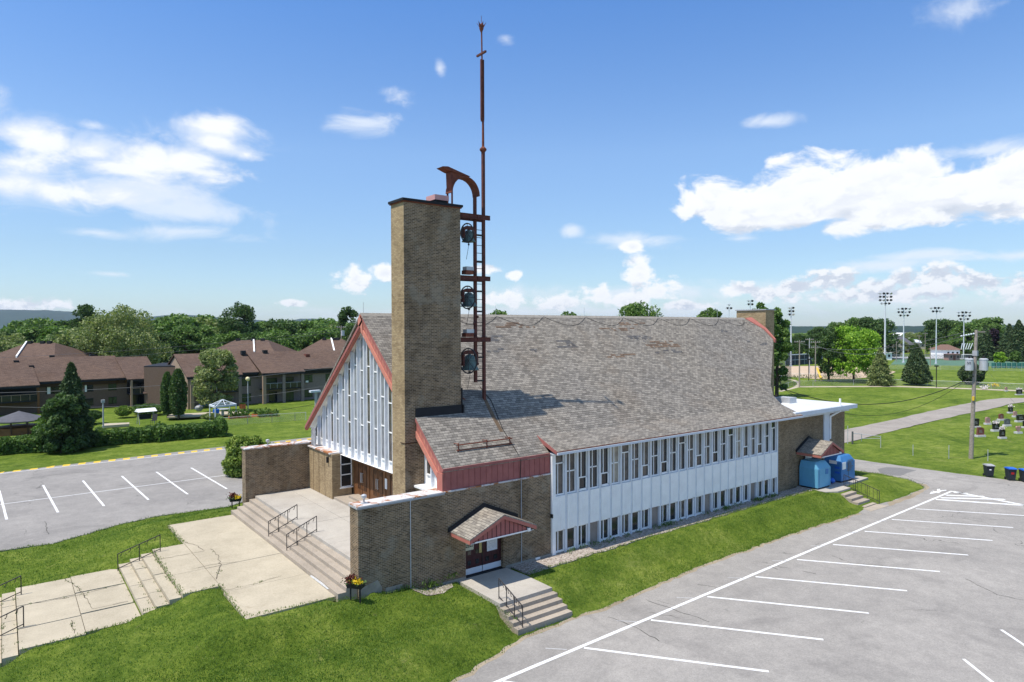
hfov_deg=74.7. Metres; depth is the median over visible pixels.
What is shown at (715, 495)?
window
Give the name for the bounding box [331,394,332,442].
window
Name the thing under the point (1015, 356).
sapling
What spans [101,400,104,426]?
lamp post
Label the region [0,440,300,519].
parking lines
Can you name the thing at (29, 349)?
apartment block
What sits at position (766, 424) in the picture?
window
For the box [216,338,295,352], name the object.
apartment block
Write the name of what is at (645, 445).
window
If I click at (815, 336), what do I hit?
leafy tree
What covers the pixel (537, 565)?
gravel strip
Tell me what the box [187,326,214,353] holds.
leafy tree
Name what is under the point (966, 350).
leafy tree
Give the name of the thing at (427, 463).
window
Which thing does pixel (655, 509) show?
boarded window
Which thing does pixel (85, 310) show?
poplar tree
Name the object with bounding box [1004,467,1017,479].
wheeled bin
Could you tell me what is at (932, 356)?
chain link fence
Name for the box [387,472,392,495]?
double door
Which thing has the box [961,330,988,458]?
utility pole
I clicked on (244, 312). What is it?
leafy tree
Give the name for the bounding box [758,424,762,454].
window
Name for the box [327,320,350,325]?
leafy tree
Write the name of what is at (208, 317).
leafy tree
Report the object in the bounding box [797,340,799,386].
utility pole
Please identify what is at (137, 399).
window
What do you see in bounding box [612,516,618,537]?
window
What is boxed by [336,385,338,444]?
window
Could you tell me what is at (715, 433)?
window
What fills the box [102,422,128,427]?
garden path
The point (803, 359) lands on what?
backstop shed
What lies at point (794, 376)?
weeds
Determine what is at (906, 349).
overhead wire
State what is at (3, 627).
weeds
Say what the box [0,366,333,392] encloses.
overhead wire
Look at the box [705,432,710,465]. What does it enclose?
window
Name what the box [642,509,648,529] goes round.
window
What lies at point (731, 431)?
window
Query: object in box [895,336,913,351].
house
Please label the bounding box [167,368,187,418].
cedar tree
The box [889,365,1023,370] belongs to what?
chain link fence
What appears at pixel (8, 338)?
leafy tree
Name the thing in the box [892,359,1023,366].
sports court
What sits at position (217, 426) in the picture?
hedge
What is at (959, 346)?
leafy tree
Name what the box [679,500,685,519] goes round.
window
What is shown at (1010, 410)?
gravestone
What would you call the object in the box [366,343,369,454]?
window
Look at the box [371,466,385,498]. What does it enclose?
double door
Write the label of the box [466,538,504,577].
side door
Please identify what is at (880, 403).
service cable
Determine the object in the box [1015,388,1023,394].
gravestone
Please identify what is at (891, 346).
overhead wire
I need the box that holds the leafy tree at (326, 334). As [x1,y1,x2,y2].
[308,328,344,341]
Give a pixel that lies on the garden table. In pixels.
(222, 410)
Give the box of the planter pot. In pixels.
[195,405,202,411]
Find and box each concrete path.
[16,515,334,654]
[779,379,1023,391]
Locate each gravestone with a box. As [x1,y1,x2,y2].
[974,427,985,436]
[975,418,980,427]
[983,417,991,424]
[990,420,999,431]
[997,414,1003,420]
[997,425,1006,438]
[1002,419,1011,426]
[1007,404,1014,413]
[1014,415,1023,421]
[1014,426,1022,433]
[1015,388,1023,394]
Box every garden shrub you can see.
[31,416,47,448]
[87,410,101,419]
[114,405,132,415]
[132,403,161,414]
[200,412,220,419]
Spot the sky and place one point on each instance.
(818, 158)
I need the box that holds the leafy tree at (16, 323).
[2,320,32,329]
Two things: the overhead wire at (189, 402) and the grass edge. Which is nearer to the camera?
the grass edge
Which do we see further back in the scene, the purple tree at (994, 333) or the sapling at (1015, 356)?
the purple tree at (994, 333)
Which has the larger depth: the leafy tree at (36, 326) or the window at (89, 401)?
the leafy tree at (36, 326)
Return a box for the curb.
[451,483,929,681]
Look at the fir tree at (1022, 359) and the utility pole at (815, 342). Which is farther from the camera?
the fir tree at (1022, 359)
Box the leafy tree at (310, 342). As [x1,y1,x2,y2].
[297,333,319,349]
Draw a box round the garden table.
[219,408,228,414]
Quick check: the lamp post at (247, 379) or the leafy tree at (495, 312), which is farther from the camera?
the leafy tree at (495, 312)
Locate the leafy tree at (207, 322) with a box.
[188,316,218,328]
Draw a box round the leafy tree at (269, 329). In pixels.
[260,327,294,344]
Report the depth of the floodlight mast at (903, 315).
246.81 m
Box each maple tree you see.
[807,326,846,380]
[823,325,881,381]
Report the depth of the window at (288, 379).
126.48 m
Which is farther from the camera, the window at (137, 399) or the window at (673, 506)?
the window at (137, 399)
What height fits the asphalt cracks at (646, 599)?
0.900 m
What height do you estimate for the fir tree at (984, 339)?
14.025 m
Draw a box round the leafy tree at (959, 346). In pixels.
[955,343,964,351]
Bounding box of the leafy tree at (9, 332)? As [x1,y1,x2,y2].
[0,328,19,336]
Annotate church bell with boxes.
[460,223,475,259]
[461,286,476,320]
[461,348,478,388]
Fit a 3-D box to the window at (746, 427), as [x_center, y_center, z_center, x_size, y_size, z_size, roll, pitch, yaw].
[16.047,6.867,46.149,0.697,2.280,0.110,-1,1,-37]
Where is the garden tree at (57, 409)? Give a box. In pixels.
[34,392,86,453]
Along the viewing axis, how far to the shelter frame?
93.41 m
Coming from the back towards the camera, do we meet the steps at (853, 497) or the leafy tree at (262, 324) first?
the leafy tree at (262, 324)
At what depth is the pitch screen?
212.17 m
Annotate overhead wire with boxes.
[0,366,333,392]
[2,329,336,357]
[26,386,322,407]
[123,331,336,356]
[802,333,960,349]
[816,336,962,353]
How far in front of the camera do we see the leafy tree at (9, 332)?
193.67 m
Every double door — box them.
[356,461,369,498]
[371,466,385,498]
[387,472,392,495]
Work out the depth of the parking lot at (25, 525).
49.16 m
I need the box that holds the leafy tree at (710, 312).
[696,307,722,316]
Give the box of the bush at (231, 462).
[221,434,261,477]
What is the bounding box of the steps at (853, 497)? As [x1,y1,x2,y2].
[796,475,886,510]
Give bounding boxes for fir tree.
[865,347,897,385]
[900,344,932,384]
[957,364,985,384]
[970,326,997,359]
[995,323,1020,360]
[1004,320,1023,360]
[1017,335,1023,360]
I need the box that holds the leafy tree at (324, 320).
[308,317,336,324]
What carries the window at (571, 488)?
in the church
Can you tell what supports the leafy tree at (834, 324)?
on the ground at (926, 445)
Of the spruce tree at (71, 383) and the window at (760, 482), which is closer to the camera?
the window at (760, 482)
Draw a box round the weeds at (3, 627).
[1,551,262,652]
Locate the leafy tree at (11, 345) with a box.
[0,338,34,351]
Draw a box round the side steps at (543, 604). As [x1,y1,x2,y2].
[458,567,571,635]
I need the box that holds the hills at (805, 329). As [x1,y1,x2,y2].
[789,325,1018,332]
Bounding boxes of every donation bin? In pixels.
[799,458,830,489]
[824,453,854,482]
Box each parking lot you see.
[0,437,310,551]
[452,459,1023,681]
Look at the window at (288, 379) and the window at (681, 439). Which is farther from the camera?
the window at (288, 379)
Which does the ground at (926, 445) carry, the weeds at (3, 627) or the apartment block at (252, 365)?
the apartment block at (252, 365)
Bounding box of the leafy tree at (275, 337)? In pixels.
[255,328,300,350]
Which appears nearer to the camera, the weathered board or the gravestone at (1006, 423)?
the weathered board
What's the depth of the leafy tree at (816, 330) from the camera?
299.57 m
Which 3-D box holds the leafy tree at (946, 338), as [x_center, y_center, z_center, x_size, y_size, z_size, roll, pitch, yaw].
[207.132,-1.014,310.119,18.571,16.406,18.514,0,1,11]
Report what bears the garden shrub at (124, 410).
on the ground at (926, 445)
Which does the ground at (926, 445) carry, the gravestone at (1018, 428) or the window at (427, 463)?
the gravestone at (1018, 428)
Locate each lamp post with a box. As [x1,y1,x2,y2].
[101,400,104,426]
[245,377,249,408]
[309,390,320,403]
[934,365,938,387]
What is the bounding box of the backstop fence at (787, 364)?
[774,353,790,386]
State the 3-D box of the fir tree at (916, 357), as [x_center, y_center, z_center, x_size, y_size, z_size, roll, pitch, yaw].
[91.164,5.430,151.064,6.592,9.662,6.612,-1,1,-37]
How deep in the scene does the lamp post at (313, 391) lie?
99.68 m
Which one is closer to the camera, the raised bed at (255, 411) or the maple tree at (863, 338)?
the raised bed at (255, 411)
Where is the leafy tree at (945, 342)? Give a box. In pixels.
[934,341,954,346]
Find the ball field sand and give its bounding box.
[779,366,894,378]
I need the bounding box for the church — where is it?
[241,194,856,599]
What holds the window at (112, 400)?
in the apartment block at (27, 379)
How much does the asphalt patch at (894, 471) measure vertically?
0.006 m
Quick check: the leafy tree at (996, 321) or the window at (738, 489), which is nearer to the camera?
the window at (738, 489)
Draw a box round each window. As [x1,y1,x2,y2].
[46,387,54,393]
[52,386,60,393]
[85,398,92,404]
[87,385,92,391]
[108,384,116,390]
[109,397,116,403]
[133,382,143,388]
[133,394,143,404]
[242,378,250,385]
[242,393,250,401]
[267,378,276,383]
[269,391,276,401]
[286,377,293,382]
[286,390,293,400]
[304,374,312,382]
[305,389,312,396]
[320,416,322,438]
[325,404,327,440]
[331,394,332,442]
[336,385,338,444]
[340,455,352,488]
[342,373,344,446]
[347,361,350,448]
[353,349,356,450]
[360,335,363,452]
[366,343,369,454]
[373,356,376,457]
[380,370,384,459]
[388,385,391,462]
[426,459,429,475]
[556,455,563,495]
[556,529,563,552]
[567,453,575,493]
[567,526,575,549]
[579,451,586,490]
[579,524,586,546]
[590,449,597,488]
[590,521,596,542]
[601,448,608,486]
[601,518,608,540]
[612,446,618,483]
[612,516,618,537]
[622,445,629,481]
[622,513,629,534]
[632,443,639,479]
[632,511,638,531]
[642,442,648,477]
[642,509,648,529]
[652,440,658,475]
[652,506,657,526]
[661,439,667,473]
[661,504,667,524]
[670,437,676,472]
[670,502,676,520]
[679,436,685,470]
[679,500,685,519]
[688,435,693,468]
[688,498,693,516]
[696,495,701,514]
[697,433,701,466]
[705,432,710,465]
[705,494,709,511]
[713,431,718,463]
[713,492,717,509]
[721,430,725,461]
[721,490,725,507]
[728,488,733,505]
[729,428,733,460]
[736,427,740,458]
[736,486,740,503]
[743,484,747,501]
[744,426,748,457]
[751,425,755,455]
[751,483,754,498]
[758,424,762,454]
[758,481,761,497]
[765,423,768,452]
[765,479,768,495]
[771,477,775,493]
[772,422,775,451]
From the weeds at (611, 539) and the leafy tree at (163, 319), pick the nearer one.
the weeds at (611, 539)
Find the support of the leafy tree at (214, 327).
on the ground at (926, 445)
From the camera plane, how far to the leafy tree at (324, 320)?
220.35 m
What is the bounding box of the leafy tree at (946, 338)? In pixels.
[940,322,972,339]
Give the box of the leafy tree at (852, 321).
[841,317,862,355]
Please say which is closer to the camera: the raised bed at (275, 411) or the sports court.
the raised bed at (275, 411)
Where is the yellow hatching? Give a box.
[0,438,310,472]
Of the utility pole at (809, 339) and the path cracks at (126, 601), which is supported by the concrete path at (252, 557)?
the path cracks at (126, 601)
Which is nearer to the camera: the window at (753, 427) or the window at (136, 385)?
the window at (753, 427)
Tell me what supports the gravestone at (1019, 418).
on the ground at (926, 445)
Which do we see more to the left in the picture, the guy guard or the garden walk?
the garden walk
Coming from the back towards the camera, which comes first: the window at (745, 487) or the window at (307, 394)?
the window at (307, 394)
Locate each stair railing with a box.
[0,575,21,601]
[0,606,23,635]
[117,535,160,570]
[268,504,297,536]
[286,516,316,550]
[498,578,522,627]
[845,475,879,503]
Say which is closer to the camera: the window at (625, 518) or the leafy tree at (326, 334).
the window at (625, 518)
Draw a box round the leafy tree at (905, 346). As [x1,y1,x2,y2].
[898,339,909,350]
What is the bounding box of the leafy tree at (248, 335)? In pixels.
[239,331,269,339]
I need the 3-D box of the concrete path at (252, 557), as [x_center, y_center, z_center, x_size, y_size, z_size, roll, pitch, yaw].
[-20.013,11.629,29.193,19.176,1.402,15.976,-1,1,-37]
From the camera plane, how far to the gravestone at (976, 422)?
86.68 m
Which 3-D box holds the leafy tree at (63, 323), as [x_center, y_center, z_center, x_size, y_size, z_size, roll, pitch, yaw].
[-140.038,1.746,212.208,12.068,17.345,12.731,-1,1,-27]
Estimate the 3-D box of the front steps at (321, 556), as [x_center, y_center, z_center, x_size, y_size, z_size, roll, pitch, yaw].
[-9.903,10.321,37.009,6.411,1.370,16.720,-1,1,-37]
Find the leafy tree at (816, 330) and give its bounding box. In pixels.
[806,326,823,338]
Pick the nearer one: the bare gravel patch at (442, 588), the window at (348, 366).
the bare gravel patch at (442, 588)
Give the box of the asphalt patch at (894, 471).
[878,467,915,475]
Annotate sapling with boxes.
[993,352,1007,362]
[1008,350,1021,362]
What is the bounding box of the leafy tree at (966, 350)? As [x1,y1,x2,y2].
[948,338,973,356]
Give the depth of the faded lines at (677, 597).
29.60 m
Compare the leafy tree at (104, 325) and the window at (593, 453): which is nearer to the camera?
the window at (593, 453)
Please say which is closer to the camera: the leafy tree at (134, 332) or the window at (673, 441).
the window at (673, 441)
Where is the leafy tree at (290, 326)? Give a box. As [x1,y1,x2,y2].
[273,320,308,335]
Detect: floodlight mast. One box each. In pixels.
[787,307,794,366]
[878,292,892,354]
[898,308,910,362]
[930,307,943,363]
[956,311,971,358]
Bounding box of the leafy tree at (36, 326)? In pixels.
[23,324,43,342]
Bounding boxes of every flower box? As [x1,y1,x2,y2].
[227,492,241,507]
[340,573,367,602]
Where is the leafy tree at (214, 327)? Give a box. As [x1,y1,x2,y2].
[183,324,224,348]
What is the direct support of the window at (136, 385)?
in the apartment block at (27, 379)
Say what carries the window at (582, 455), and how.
in the church
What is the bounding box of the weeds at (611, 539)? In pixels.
[377,493,778,594]
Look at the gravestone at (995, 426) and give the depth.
83.68 m
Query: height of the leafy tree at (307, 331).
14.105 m
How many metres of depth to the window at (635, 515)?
39.56 m
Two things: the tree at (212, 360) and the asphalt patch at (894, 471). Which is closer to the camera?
the asphalt patch at (894, 471)
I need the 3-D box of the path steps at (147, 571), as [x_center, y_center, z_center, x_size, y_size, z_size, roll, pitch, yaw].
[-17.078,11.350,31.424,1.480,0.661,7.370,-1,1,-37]
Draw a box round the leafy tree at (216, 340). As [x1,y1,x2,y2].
[199,334,232,352]
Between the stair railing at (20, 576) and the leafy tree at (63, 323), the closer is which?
the stair railing at (20, 576)
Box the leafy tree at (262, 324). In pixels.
[249,320,269,328]
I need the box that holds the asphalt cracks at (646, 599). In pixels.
[15,463,1020,640]
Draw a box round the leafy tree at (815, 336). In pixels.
[806,334,819,351]
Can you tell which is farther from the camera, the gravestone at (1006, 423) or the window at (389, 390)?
the gravestone at (1006, 423)
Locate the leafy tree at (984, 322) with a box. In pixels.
[969,318,995,337]
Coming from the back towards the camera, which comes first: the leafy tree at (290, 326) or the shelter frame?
the leafy tree at (290, 326)
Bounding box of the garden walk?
[167,411,245,417]
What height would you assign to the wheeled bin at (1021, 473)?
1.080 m
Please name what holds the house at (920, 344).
on the ground at (926, 445)
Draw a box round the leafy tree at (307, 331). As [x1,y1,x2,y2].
[297,329,318,343]
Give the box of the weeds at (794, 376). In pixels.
[786,373,866,378]
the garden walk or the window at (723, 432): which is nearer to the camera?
the window at (723, 432)
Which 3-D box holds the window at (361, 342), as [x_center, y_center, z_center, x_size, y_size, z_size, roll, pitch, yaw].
[-8.800,2.932,39.497,0.060,7.347,0.580,-1,1,-37]
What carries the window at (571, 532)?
in the church
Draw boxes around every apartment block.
[0,341,97,358]
[0,354,151,414]
[141,363,174,403]
[167,350,341,409]
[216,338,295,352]
[301,338,345,350]
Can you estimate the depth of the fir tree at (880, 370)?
148.66 m
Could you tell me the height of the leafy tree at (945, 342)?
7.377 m
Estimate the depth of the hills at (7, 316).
6081.29 m
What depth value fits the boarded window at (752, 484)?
46.81 m
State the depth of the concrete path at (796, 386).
147.18 m
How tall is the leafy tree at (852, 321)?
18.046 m
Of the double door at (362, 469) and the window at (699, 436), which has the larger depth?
the window at (699, 436)
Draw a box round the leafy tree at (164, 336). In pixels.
[146,332,179,363]
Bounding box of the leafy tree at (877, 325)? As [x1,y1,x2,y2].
[856,317,902,356]
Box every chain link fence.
[779,379,1023,389]
[792,373,858,378]
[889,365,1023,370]
[892,354,1020,360]
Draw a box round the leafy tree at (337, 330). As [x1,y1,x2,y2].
[332,322,353,334]
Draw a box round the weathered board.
[311,427,315,445]
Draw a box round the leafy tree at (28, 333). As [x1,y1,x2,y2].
[12,327,47,343]
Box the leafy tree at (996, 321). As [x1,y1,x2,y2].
[981,316,1005,335]
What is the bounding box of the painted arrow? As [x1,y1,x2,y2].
[930,489,946,493]
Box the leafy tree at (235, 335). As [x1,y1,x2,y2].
[217,331,242,344]
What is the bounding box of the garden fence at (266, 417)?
[223,412,305,424]
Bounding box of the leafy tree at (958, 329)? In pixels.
[947,321,988,353]
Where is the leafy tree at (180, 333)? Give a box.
[165,324,203,359]
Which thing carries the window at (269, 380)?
in the apartment block at (252, 365)
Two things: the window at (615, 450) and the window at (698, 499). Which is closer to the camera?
the window at (615, 450)
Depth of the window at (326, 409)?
44.00 m
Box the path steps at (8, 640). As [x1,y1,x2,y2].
[0,592,17,667]
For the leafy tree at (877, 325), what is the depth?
276.43 m
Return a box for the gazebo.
[0,411,39,436]
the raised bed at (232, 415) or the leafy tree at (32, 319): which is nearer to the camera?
the raised bed at (232, 415)
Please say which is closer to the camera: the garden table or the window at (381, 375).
the window at (381, 375)
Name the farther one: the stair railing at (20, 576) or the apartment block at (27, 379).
the apartment block at (27, 379)
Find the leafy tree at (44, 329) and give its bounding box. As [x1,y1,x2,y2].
[36,326,59,337]
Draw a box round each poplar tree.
[69,303,94,328]
[754,302,778,377]
[774,306,793,396]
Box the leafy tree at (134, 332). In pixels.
[114,327,150,357]
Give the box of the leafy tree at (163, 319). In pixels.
[150,315,171,323]
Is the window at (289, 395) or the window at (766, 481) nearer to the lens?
the window at (766, 481)
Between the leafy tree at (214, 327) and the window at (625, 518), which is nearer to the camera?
the window at (625, 518)
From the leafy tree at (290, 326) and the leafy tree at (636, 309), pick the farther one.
the leafy tree at (290, 326)
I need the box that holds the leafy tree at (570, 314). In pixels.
[561,311,576,315]
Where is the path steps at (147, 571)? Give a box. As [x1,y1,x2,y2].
[119,553,180,614]
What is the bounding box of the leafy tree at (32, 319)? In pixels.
[23,318,44,323]
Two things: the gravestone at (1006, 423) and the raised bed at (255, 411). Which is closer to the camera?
the gravestone at (1006, 423)
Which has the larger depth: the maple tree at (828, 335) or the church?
the maple tree at (828, 335)
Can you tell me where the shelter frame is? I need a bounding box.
[209,399,236,419]
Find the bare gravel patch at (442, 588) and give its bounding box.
[412,583,452,594]
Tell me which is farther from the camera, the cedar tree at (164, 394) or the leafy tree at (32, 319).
the leafy tree at (32, 319)
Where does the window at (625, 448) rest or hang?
in the church
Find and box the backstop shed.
[785,353,822,365]
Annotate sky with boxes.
[0,0,1023,325]
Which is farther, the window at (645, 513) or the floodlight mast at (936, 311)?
the floodlight mast at (936, 311)
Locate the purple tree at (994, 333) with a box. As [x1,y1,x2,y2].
[985,328,1000,356]
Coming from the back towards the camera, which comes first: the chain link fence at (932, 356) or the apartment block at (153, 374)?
the chain link fence at (932, 356)
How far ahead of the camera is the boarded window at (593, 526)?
37.50 m
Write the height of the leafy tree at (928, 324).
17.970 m
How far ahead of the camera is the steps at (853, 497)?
49.56 m
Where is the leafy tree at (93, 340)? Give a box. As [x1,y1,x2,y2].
[74,331,113,355]
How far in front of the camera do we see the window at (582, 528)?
36.99 m
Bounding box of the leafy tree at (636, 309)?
[618,300,663,316]
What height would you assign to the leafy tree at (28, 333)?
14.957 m
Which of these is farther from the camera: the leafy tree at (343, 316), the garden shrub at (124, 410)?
the leafy tree at (343, 316)
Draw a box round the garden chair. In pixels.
[150,414,157,424]
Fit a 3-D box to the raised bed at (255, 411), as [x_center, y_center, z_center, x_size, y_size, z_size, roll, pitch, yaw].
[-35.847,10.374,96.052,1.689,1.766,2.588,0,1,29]
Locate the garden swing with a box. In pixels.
[134,408,156,424]
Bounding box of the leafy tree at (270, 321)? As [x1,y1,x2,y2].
[265,318,287,327]
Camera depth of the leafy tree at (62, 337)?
178.58 m
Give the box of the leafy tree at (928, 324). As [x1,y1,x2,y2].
[919,318,955,352]
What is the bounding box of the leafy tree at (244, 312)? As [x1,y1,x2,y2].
[216,301,261,339]
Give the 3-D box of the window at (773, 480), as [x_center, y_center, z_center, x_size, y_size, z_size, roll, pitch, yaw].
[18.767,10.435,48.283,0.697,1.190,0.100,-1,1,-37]
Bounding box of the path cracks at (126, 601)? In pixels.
[37,541,278,631]
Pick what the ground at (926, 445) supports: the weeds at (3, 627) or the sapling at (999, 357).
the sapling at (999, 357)
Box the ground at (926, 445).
[0,333,1023,681]
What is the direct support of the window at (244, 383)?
in the apartment block at (252, 365)
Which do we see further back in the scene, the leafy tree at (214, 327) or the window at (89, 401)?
the leafy tree at (214, 327)
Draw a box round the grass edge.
[7,472,923,681]
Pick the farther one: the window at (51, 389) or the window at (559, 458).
the window at (51, 389)
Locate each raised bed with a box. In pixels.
[228,407,250,418]
[239,402,245,408]
[251,407,272,416]
[257,409,279,417]
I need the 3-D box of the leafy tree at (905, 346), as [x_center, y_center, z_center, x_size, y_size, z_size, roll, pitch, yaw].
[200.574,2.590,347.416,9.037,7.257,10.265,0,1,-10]
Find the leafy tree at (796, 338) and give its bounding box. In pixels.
[792,334,812,353]
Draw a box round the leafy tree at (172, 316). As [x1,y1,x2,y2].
[154,313,187,324]
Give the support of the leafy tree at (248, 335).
on the ground at (926, 445)
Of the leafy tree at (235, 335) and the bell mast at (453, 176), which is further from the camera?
the leafy tree at (235, 335)
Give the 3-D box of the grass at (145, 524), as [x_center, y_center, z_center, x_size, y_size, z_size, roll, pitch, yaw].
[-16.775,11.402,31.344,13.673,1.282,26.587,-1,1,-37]
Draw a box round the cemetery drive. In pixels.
[844,398,1023,442]
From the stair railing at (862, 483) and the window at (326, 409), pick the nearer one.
the window at (326, 409)
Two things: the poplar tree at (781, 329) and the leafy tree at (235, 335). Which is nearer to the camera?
the poplar tree at (781, 329)
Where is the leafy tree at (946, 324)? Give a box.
[926,319,968,350]
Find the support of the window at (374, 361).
in the church
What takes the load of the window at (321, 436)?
in the church
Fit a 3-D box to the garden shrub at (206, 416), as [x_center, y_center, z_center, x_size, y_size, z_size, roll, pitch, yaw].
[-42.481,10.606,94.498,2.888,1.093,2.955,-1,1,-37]
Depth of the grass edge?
33.70 m
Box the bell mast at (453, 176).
[437,16,490,399]
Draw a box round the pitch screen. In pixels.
[991,363,1023,367]
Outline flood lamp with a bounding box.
[361,494,366,503]
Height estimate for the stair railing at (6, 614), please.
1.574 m
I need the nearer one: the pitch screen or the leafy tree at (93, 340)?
the leafy tree at (93, 340)
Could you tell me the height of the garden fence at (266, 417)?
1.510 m
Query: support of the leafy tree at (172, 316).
on the ground at (926, 445)
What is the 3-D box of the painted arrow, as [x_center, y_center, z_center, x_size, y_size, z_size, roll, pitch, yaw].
[33.348,11.831,52.660,2.455,0.005,0.663,-1,1,-37]
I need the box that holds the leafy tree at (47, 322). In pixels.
[15,317,59,330]
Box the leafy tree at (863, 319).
[857,316,882,345]
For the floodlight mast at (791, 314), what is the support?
on the ground at (926, 445)
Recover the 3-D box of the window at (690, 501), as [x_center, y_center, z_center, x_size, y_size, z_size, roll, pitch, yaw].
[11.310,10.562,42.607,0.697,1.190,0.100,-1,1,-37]
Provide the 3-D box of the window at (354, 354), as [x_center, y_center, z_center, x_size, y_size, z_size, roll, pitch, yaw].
[-9.344,3.294,40.220,0.060,6.600,0.580,-1,1,-37]
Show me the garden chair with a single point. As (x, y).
(154, 417)
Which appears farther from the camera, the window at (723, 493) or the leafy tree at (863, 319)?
the leafy tree at (863, 319)
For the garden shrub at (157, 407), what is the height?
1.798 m
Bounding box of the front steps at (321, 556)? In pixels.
[231,488,367,601]
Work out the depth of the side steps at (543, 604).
30.24 m
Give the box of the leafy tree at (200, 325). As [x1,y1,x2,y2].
[164,321,218,353]
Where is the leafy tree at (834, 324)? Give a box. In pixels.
[827,322,842,329]
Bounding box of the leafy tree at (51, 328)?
[35,325,80,342]
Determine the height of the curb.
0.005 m
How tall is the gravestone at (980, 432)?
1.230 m
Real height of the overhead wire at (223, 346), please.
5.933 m
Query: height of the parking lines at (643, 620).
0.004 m
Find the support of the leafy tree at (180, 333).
on the ground at (926, 445)
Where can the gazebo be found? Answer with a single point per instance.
(12, 429)
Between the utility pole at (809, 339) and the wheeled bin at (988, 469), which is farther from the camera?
the utility pole at (809, 339)
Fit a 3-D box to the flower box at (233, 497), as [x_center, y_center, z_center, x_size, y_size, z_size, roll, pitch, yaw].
[-17.890,10.424,43.335,1.614,1.378,0.592,-1,1,-17]
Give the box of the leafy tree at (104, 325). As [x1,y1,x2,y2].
[69,303,175,363]
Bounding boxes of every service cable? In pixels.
[774,374,976,404]
[782,377,969,415]
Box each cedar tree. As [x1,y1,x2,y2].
[159,371,171,415]
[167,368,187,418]
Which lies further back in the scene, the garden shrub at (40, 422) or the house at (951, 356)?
the house at (951, 356)
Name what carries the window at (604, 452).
in the church
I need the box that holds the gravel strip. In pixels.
[512,486,811,574]
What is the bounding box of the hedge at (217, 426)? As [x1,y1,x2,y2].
[0,416,228,455]
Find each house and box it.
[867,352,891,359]
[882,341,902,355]
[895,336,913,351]
[915,340,924,348]
[929,344,960,357]
[944,354,959,359]
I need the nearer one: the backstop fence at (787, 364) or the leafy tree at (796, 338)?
the backstop fence at (787, 364)
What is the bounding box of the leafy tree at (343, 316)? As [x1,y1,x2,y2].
[335,306,358,340]
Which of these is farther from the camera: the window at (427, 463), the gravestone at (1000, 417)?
the gravestone at (1000, 417)
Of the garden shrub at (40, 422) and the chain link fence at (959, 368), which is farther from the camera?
the chain link fence at (959, 368)
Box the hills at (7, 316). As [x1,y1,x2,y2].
[0,309,349,328]
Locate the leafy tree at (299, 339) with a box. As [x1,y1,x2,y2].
[282,333,309,348]
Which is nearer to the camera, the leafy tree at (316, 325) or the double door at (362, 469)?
the double door at (362, 469)
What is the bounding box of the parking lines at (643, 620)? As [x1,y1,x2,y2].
[494,491,1023,681]
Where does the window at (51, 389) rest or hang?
in the apartment block at (27, 379)
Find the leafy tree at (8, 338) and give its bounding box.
[0,331,27,351]
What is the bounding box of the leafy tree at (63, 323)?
[54,319,71,326]
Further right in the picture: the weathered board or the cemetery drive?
the cemetery drive
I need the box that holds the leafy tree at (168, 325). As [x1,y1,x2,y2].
[150,316,199,358]
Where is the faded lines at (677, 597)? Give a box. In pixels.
[546,532,856,649]
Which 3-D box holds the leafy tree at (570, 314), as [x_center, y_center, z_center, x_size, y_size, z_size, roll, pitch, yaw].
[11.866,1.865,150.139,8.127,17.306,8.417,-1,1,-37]
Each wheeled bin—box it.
[983,464,995,475]
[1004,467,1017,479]
[1018,468,1023,480]
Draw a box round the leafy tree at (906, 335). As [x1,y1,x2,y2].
[901,332,920,339]
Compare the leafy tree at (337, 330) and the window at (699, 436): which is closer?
the window at (699, 436)
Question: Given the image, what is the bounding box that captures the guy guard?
[816,367,822,380]
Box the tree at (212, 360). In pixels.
[191,348,239,408]
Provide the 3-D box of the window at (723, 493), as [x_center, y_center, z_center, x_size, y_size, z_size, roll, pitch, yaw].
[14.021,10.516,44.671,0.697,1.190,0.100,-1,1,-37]
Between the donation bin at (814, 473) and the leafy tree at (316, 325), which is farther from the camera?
the leafy tree at (316, 325)
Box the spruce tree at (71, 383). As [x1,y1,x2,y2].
[45,361,100,450]
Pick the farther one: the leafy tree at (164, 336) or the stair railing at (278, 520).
the leafy tree at (164, 336)
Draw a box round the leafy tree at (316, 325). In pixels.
[294,319,328,334]
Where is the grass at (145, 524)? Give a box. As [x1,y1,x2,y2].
[0,505,406,681]
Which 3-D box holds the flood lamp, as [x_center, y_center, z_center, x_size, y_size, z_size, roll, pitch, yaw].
[-6.499,6.923,29.415,0.240,0.400,0.240,-1,1,-37]
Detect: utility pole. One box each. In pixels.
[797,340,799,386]
[805,338,813,373]
[811,341,819,379]
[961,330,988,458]
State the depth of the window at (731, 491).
45.29 m
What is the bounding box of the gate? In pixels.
[852,431,879,443]
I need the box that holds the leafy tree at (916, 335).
[909,332,921,340]
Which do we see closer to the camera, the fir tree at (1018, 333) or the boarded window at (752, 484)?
the boarded window at (752, 484)
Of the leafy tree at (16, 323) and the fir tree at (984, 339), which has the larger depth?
the fir tree at (984, 339)
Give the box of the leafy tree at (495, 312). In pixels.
[490,309,506,314]
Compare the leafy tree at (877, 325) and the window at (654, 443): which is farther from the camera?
the leafy tree at (877, 325)
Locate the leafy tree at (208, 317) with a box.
[191,314,214,323]
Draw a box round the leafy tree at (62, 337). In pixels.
[46,327,89,347]

